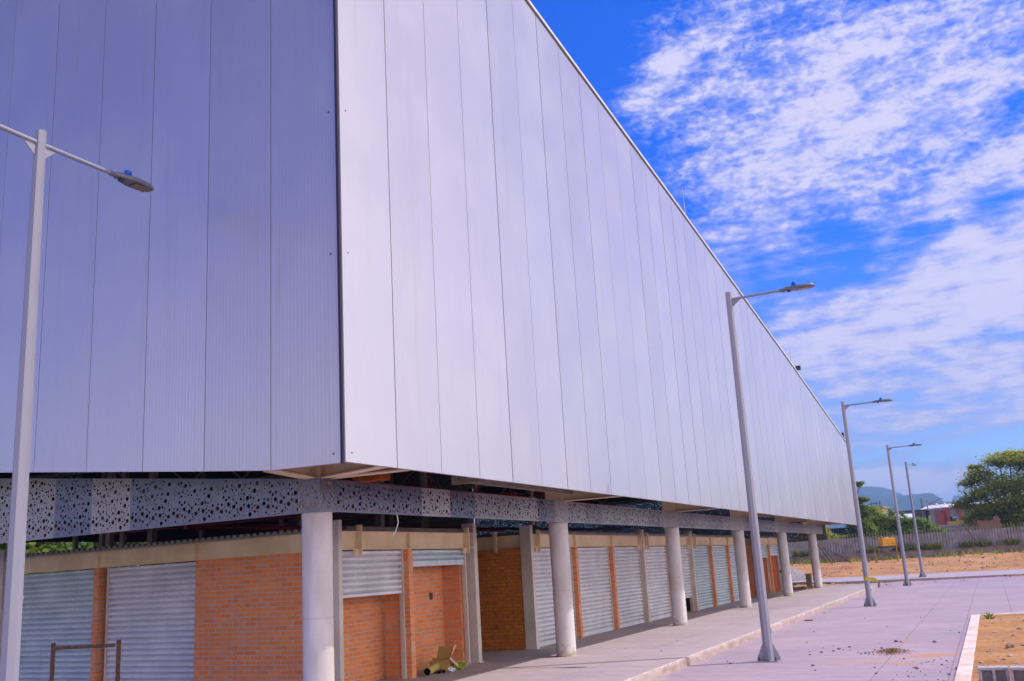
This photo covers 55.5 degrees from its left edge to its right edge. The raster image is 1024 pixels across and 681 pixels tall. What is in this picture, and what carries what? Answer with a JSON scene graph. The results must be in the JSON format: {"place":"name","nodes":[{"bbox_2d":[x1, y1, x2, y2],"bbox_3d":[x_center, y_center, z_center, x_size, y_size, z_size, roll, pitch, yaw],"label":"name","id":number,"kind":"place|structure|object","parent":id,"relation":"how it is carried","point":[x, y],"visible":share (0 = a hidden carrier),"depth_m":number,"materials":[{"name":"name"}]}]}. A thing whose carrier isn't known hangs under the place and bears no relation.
{"place":"outdoors","nodes":[
{"label":"outdoors","id":0,"kind":"place"},
{"bbox_2d":[82,0,1023,566],"label":"sky","id":1,"kind":"structure","parent":0,"point":[868,153],"materials":[{"name":"blue"}]},
{"bbox_2d":[375,583,881,680],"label":"pavement","id":2,"kind":"structure","parent":0,"point":[606,656],"depth_m":20.93,"materials":[{"name":"concrete"}]},
{"bbox_2d":[49,640,120,680],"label":"rusty barricade","id":3,"kind":"object","parent":2,"relation":"on","point":[54,647],"visible":1,"depth_m":14.20,"materials":[{"name":"metal"}]},
{"bbox_2d":[0,520,484,680],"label":"brick stall","id":4,"kind":"object","parent":2,"relation":"on","point":[225,608],"visible":0.88,"depth_m":17.30,"materials":[{"name":"orange brick"}]},
{"bbox_2d":[0,0,856,680],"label":"market hall","id":5,"kind":"structure","parent":2,"relation":"on","point":[444,264],"depth_m":14.19,"materials":[{"name":"metal"}]},
{"bbox_2d":[423,663,439,675],"bbox_3d":[-1.438,5.911,17.538,0.150,0.180,0.655,-6,-13,12],"label":"cardboard tube","id":6,"kind":"object","parent":2,"relation":"on","point":[431,669],"visible":0.99,"depth_m":17.41,"materials":[{"name":"beige cardboard"}]},
{"bbox_2d":[427,645,457,672],"bbox_3d":[-1.282,5.867,17.950,0.563,0.445,0.403,-4,-13,1],"label":"cardboard box","id":7,"kind":"object","parent":2,"relation":"on","point":[444,662],"visible":0.75,"depth_m":18.06,"materials":[{"name":"brown cardboard"}]},
{"bbox_2d":[447,666,455,671],"bbox_3d":[-1.099,5.998,17.796,0.154,0.104,0.216,-9,-15,24],"label":"crumpled paper","id":8,"kind":"object","parent":2,"relation":"on","point":[451,668],"visible":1,"depth_m":17.75,"materials":[{"name":"white paper"}]},
{"bbox_2d":[451,660,468,669],"bbox_3d":[-1.004,6.058,18.198,0.308,0.163,0.716,-9,-15,24],"label":"plastic sack","id":9,"kind":"object","parent":2,"relation":"on","point":[462,664],"visible":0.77,"depth_m":18.10,"materials":[{"name":"green plastic"}]},
{"bbox_2d":[387,525,738,649],"bbox_3d":[3.411,7.808,32.319,4.060,2.710,21.855,-9,-15,24],"label":"brick stall","id":10,"kind":"object","parent":2,"relation":"on","point":[615,586],"visible":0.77,"depth_m":25.56,"materials":[{"name":"grey metal"}]},
{"bbox_2d":[696,534,782,595],"bbox_3d":[10.427,10.761,46.611,4.060,2.710,5.620,-9,-15,24],"label":"brick stall","id":11,"kind":"object","parent":2,"relation":"on","point":[771,567],"visible":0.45,"depth_m":45.71,"materials":[{"name":"orange brick"}]},
{"bbox_2d":[542,493,958,547],"bbox_3d":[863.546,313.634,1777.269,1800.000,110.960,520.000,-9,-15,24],"label":"mountain ridge","id":12,"kind":"structure","parent":0,"point":[903,503],"depth_m":1806.14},
{"bbox_2d":[575,486,966,531],"bbox_3d":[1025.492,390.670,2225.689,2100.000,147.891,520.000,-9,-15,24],"label":"mountain ridge","id":13,"kind":"structure","parent":0,"point":[877,491],"depth_m":2289.31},
{"bbox_2d":[805,573,812,587],"bbox_3d":[14.758,11.956,48.407,0.300,0.720,0.400,-9,-15,24],"label":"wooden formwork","id":14,"kind":"object","parent":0,"point":[809,580],"visible":0.81,"depth_m":48.28,"materials":[{"name":"brown wood"}]},
{"bbox_2d":[654,576,1023,680],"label":"road","id":15,"kind":"structure","parent":0,"point":[941,608],"depth_m":21.25,"materials":[{"name":"concrete"}]},
{"bbox_2d":[0,124,153,680],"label":"street lamp","id":16,"kind":"object","parent":15,"relation":"on","point":[40,148],"visible":1,"depth_m":10.27,"materials":[{"name":"grey metal"}]},
{"bbox_2d":[623,589,865,680],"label":"kerb","id":17,"kind":"structure","parent":15,"relation":"on","point":[664,670],"depth_m":20.08,"materials":[{"name":"concrete"}]},
{"bbox_2d":[725,282,814,661],"bbox_3d":[5.172,2.347,18.333,1.867,7.026,0.404,-9,-15,24],"label":"street lamp","id":18,"kind":"object","parent":15,"relation":"on","point":[768,652],"visible":1,"depth_m":18.49,"materials":[{"name":"grey metal"}]},
{"bbox_2d":[841,398,892,606],"bbox_3d":[12.593,5.476,33.474,1.867,7.026,0.404,-9,-15,24],"label":"street lamp","id":19,"kind":"object","parent":15,"relation":"on","point":[869,601],"visible":1,"depth_m":33.67,"materials":[{"name":"metal"}]},
{"bbox_2d":[863,576,877,581],"bbox_3d":[12.167,8.099,33.062,0.491,0.195,0.201,-21,-22,52],"label":"warning tape","id":20,"kind":"object","parent":19,"relation":"attached to","point":[872,579],"visible":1,"depth_m":33.07,"materials":[{"name":"yellow plastic"}]},
{"bbox_2d":[867,648,912,655],"bbox_3d":[7.017,5.735,18.020,0.897,0.090,1.121,-9,-15,24],"label":"rubble","id":21,"kind":"object","parent":15,"relation":"on","point":[890,650],"visible":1,"depth_m":18.00,"materials":[{"name":"grey stone"}]},
{"bbox_2d":[886,443,921,585],"bbox_3d":[20.173,8.693,49.029,1.867,7.026,0.404,-9,-15,24],"label":"street lamp","id":22,"kind":"object","parent":15,"relation":"on","point":[907,582],"visible":1,"depth_m":49.23,"materials":[{"name":"metal"}]},
{"bbox_2d":[954,612,1023,680],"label":"bed kerb","id":23,"kind":"structure","parent":15,"relation":"on","point":[964,668],"depth_m":17.21,"materials":[{"name":"white concrete"}]},
{"bbox_2d":[971,614,1023,680],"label":"planting bed soil","id":24,"kind":"structure","parent":23,"relation":"in","point":[1005,628],"depth_m":18.57,"materials":[{"name":"brown soil"}]},
{"bbox_2d":[980,611,996,618],"bbox_3d":[11.942,6.890,24.372,0.305,0.198,0.520,0,-14,-13],"label":"plant","id":25,"kind":"object","parent":24,"relation":"on","point":[989,616],"visible":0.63,"depth_m":24.32,"materials":[{"name":"green plant"}]},
{"bbox_2d":[977,666,1009,680],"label":"cinder block","id":26,"kind":"object","parent":24,"relation":"on","point":[993,673],"depth_m":12.81,"materials":[{"name":"concrete"}]},
{"bbox_2d":[1006,643,1014,647],"bbox_3d":[8.897,5.449,17.386,0.153,0.086,0.234,-9,-14,22],"label":"stone","id":27,"kind":"object","parent":24,"relation":"on","point":[1010,645],"visible":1,"depth_m":17.33,"materials":[{"name":"beige stone"}]},
{"bbox_2d":[1009,666,1023,680],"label":"cinder block","id":28,"kind":"object","parent":24,"relation":"on","point":[1016,673],"depth_m":12.61,"materials":[{"name":"concrete"}]},
{"bbox_2d":[790,552,1023,586],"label":"dirt bank","id":29,"kind":"structure","parent":0,"point":[956,565],"depth_m":73.70,"materials":[{"name":"brown soil"}]},
{"bbox_2d":[792,582,832,585],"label":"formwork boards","id":30,"kind":"object","parent":29,"relation":"on","point":[796,583],"visible":0.07,"depth_m":60.17,"materials":[{"name":"grey wood"}]},
{"bbox_2d":[789,526,846,554],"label":"leafy tree","id":31,"kind":"object","parent":29,"relation":"on","point":[829,534],"visible":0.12,"depth_m":91.99,"materials":[{"name":"green plant"}]},
{"bbox_2d":[827,524,876,553],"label":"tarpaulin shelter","id":32,"kind":"object","parent":29,"relation":"on","point":[841,531],"visible":0.06,"depth_m":93.43,"materials":[{"name":"fabric"}]},
{"bbox_2d":[843,481,880,552],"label":"broadleaf tree","id":33,"kind":"object","parent":29,"relation":"on","point":[867,528],"visible":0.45,"depth_m":90.00,"materials":[{"name":"green plant"}]},
{"bbox_2d":[866,506,890,547],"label":"leafy tree","id":34,"kind":"object","parent":29,"relation":"on","point":[877,517],"visible":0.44,"depth_m":91.34,"materials":[{"name":"green plant"}]},
{"bbox_2d":[874,541,898,562],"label":"scaffold","id":35,"kind":"object","parent":29,"relation":"on","point":[885,552],"visible":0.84,"depth_m":78.72,"materials":[{"name":"orange paint"}]},
{"bbox_2d":[877,537,896,547],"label":"water tank","id":36,"kind":"object","parent":35,"relation":"on","point":[885,542],"visible":1,"depth_m":78.67,"materials":[{"name":"yellow plastic"}]},
{"bbox_2d":[879,507,917,548],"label":"leafy tree","id":37,"kind":"object","parent":29,"relation":"on","point":[891,524],"visible":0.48,"depth_m":90.41,"materials":[{"name":"green plant"}]},
{"bbox_2d":[774,522,1023,563],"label":"palisade fence","id":38,"kind":"object","parent":29,"relation":"on","point":[925,553],"visible":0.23,"depth_m":86.13,"materials":[{"name":"concrete"}]},
{"bbox_2d":[791,537,1023,556],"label":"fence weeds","id":39,"kind":"object","parent":38,"relation":"on","point":[965,544],"visible":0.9,"depth_m":85.38,"materials":[{"name":"green plant"}]},
{"bbox_2d":[790,548,1023,565],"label":"weeds","id":40,"kind":"object","parent":29,"relation":"on","point":[982,551],"visible":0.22,"depth_m":83.63,"materials":[{"name":"green plant"}]},
{"bbox_2d":[795,551,1023,586],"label":"bank rubble","id":41,"kind":"object","parent":29,"relation":"on","point":[924,568],"visible":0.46,"depth_m":72.72,"materials":[{"name":"stone"}]},
{"bbox_2d":[895,510,955,546],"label":"leafy tree","id":42,"kind":"object","parent":29,"relation":"on","point":[920,524],"visible":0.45,"depth_m":88.83,"materials":[{"name":"green plant"}]},
{"bbox_2d":[926,498,963,518],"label":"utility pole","id":43,"kind":"object","parent":29,"relation":"on","point":[928,512],"visible":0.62,"depth_m":116.43,"materials":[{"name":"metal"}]},
{"bbox_2d":[938,523,977,547],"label":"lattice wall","id":44,"kind":"structure","parent":29,"relation":"on","point":[954,527],"depth_m":92.26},
{"bbox_2d":[948,448,1023,538],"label":"broadleaf tree","id":45,"kind":"object","parent":29,"relation":"on","point":[1013,503],"visible":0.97,"depth_m":89.13,"materials":[{"name":"green plant"}]},
{"bbox_2d":[977,515,1002,544],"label":"ruined wall","id":46,"kind":"structure","parent":29,"relation":"on","point":[995,521],"depth_m":86.68,"materials":[{"name":"concrete"}]},
{"bbox_2d":[792,569,1023,583],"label":"pavement","id":47,"kind":"structure","parent":0,"point":[953,575],"depth_m":60.05,"materials":[{"name":"concrete"}]},
{"bbox_2d":[790,567,812,580],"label":"gravel heap","id":48,"kind":"object","parent":47,"relation":"on","point":[796,574],"visible":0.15,"depth_m":68.53,"materials":[{"name":"grey gravel"}]},
{"bbox_2d":[905,462,926,576],"bbox_3d":[25.303,11.093,60.634,0.404,7.026,1.867,-15,-17,40],"label":"street lamp","id":49,"kind":"object","parent":47,"relation":"on","point":[922,573],"visible":1,"depth_m":59.94,"materials":[{"name":"metal"}]},
{"label":"ground","id":50,"kind":"structure","parent":0,"visible":0},
{"bbox_2d":[0,543,49,572],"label":"leafy tree","id":51,"kind":"object","parent":50,"relation":"on","point":[43,550],"visible":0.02,"depth_m":50.95,"materials":[{"name":"green plant"}]},
{"bbox_2d":[0,542,93,573],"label":"leafy tree","id":52,"kind":"object","parent":50,"relation":"on","point":[35,547],"visible":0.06,"depth_m":53.35,"materials":[{"name":"green plant"}]},
{"bbox_2d":[45,542,169,572],"bbox_3d":[-26.858,13.537,62.654,14.287,9.792,9.975,5,-15,-30],"label":"leafy tree","id":53,"kind":"object","parent":50,"relation":"on","point":[96,544],"visible":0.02,"depth_m":62.90,"materials":[{"name":"green plant"}]},
{"bbox_2d":[869,501,890,551],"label":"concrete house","id":54,"kind":"structure","parent":50,"relation":"on","point":[883,507],"depth_m":121.20,"materials":[{"name":"concrete"}]},
{"bbox_2d":[890,510,928,532],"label":"building","id":55,"kind":"structure","parent":50,"relation":"on","point":[920,513],"depth_m":138.53,"materials":[{"name":"metal"}]},
{"bbox_2d":[906,512,921,517],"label":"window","id":56,"kind":"structure","parent":55,"relation":"in","point":[916,514],"depth_m":138.60,"materials":[{"name":"glass"}]},
{"bbox_2d":[920,498,944,511],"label":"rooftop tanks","id":57,"kind":"object","parent":50,"relation":"on","point":[931,510],"visible":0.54,"depth_m":150.15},
{"bbox_2d":[920,499,1023,549],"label":"warehouse","id":58,"kind":"structure","parent":50,"relation":"on","point":[938,517],"depth_m":135.21,"materials":[{"name":"red paint"}]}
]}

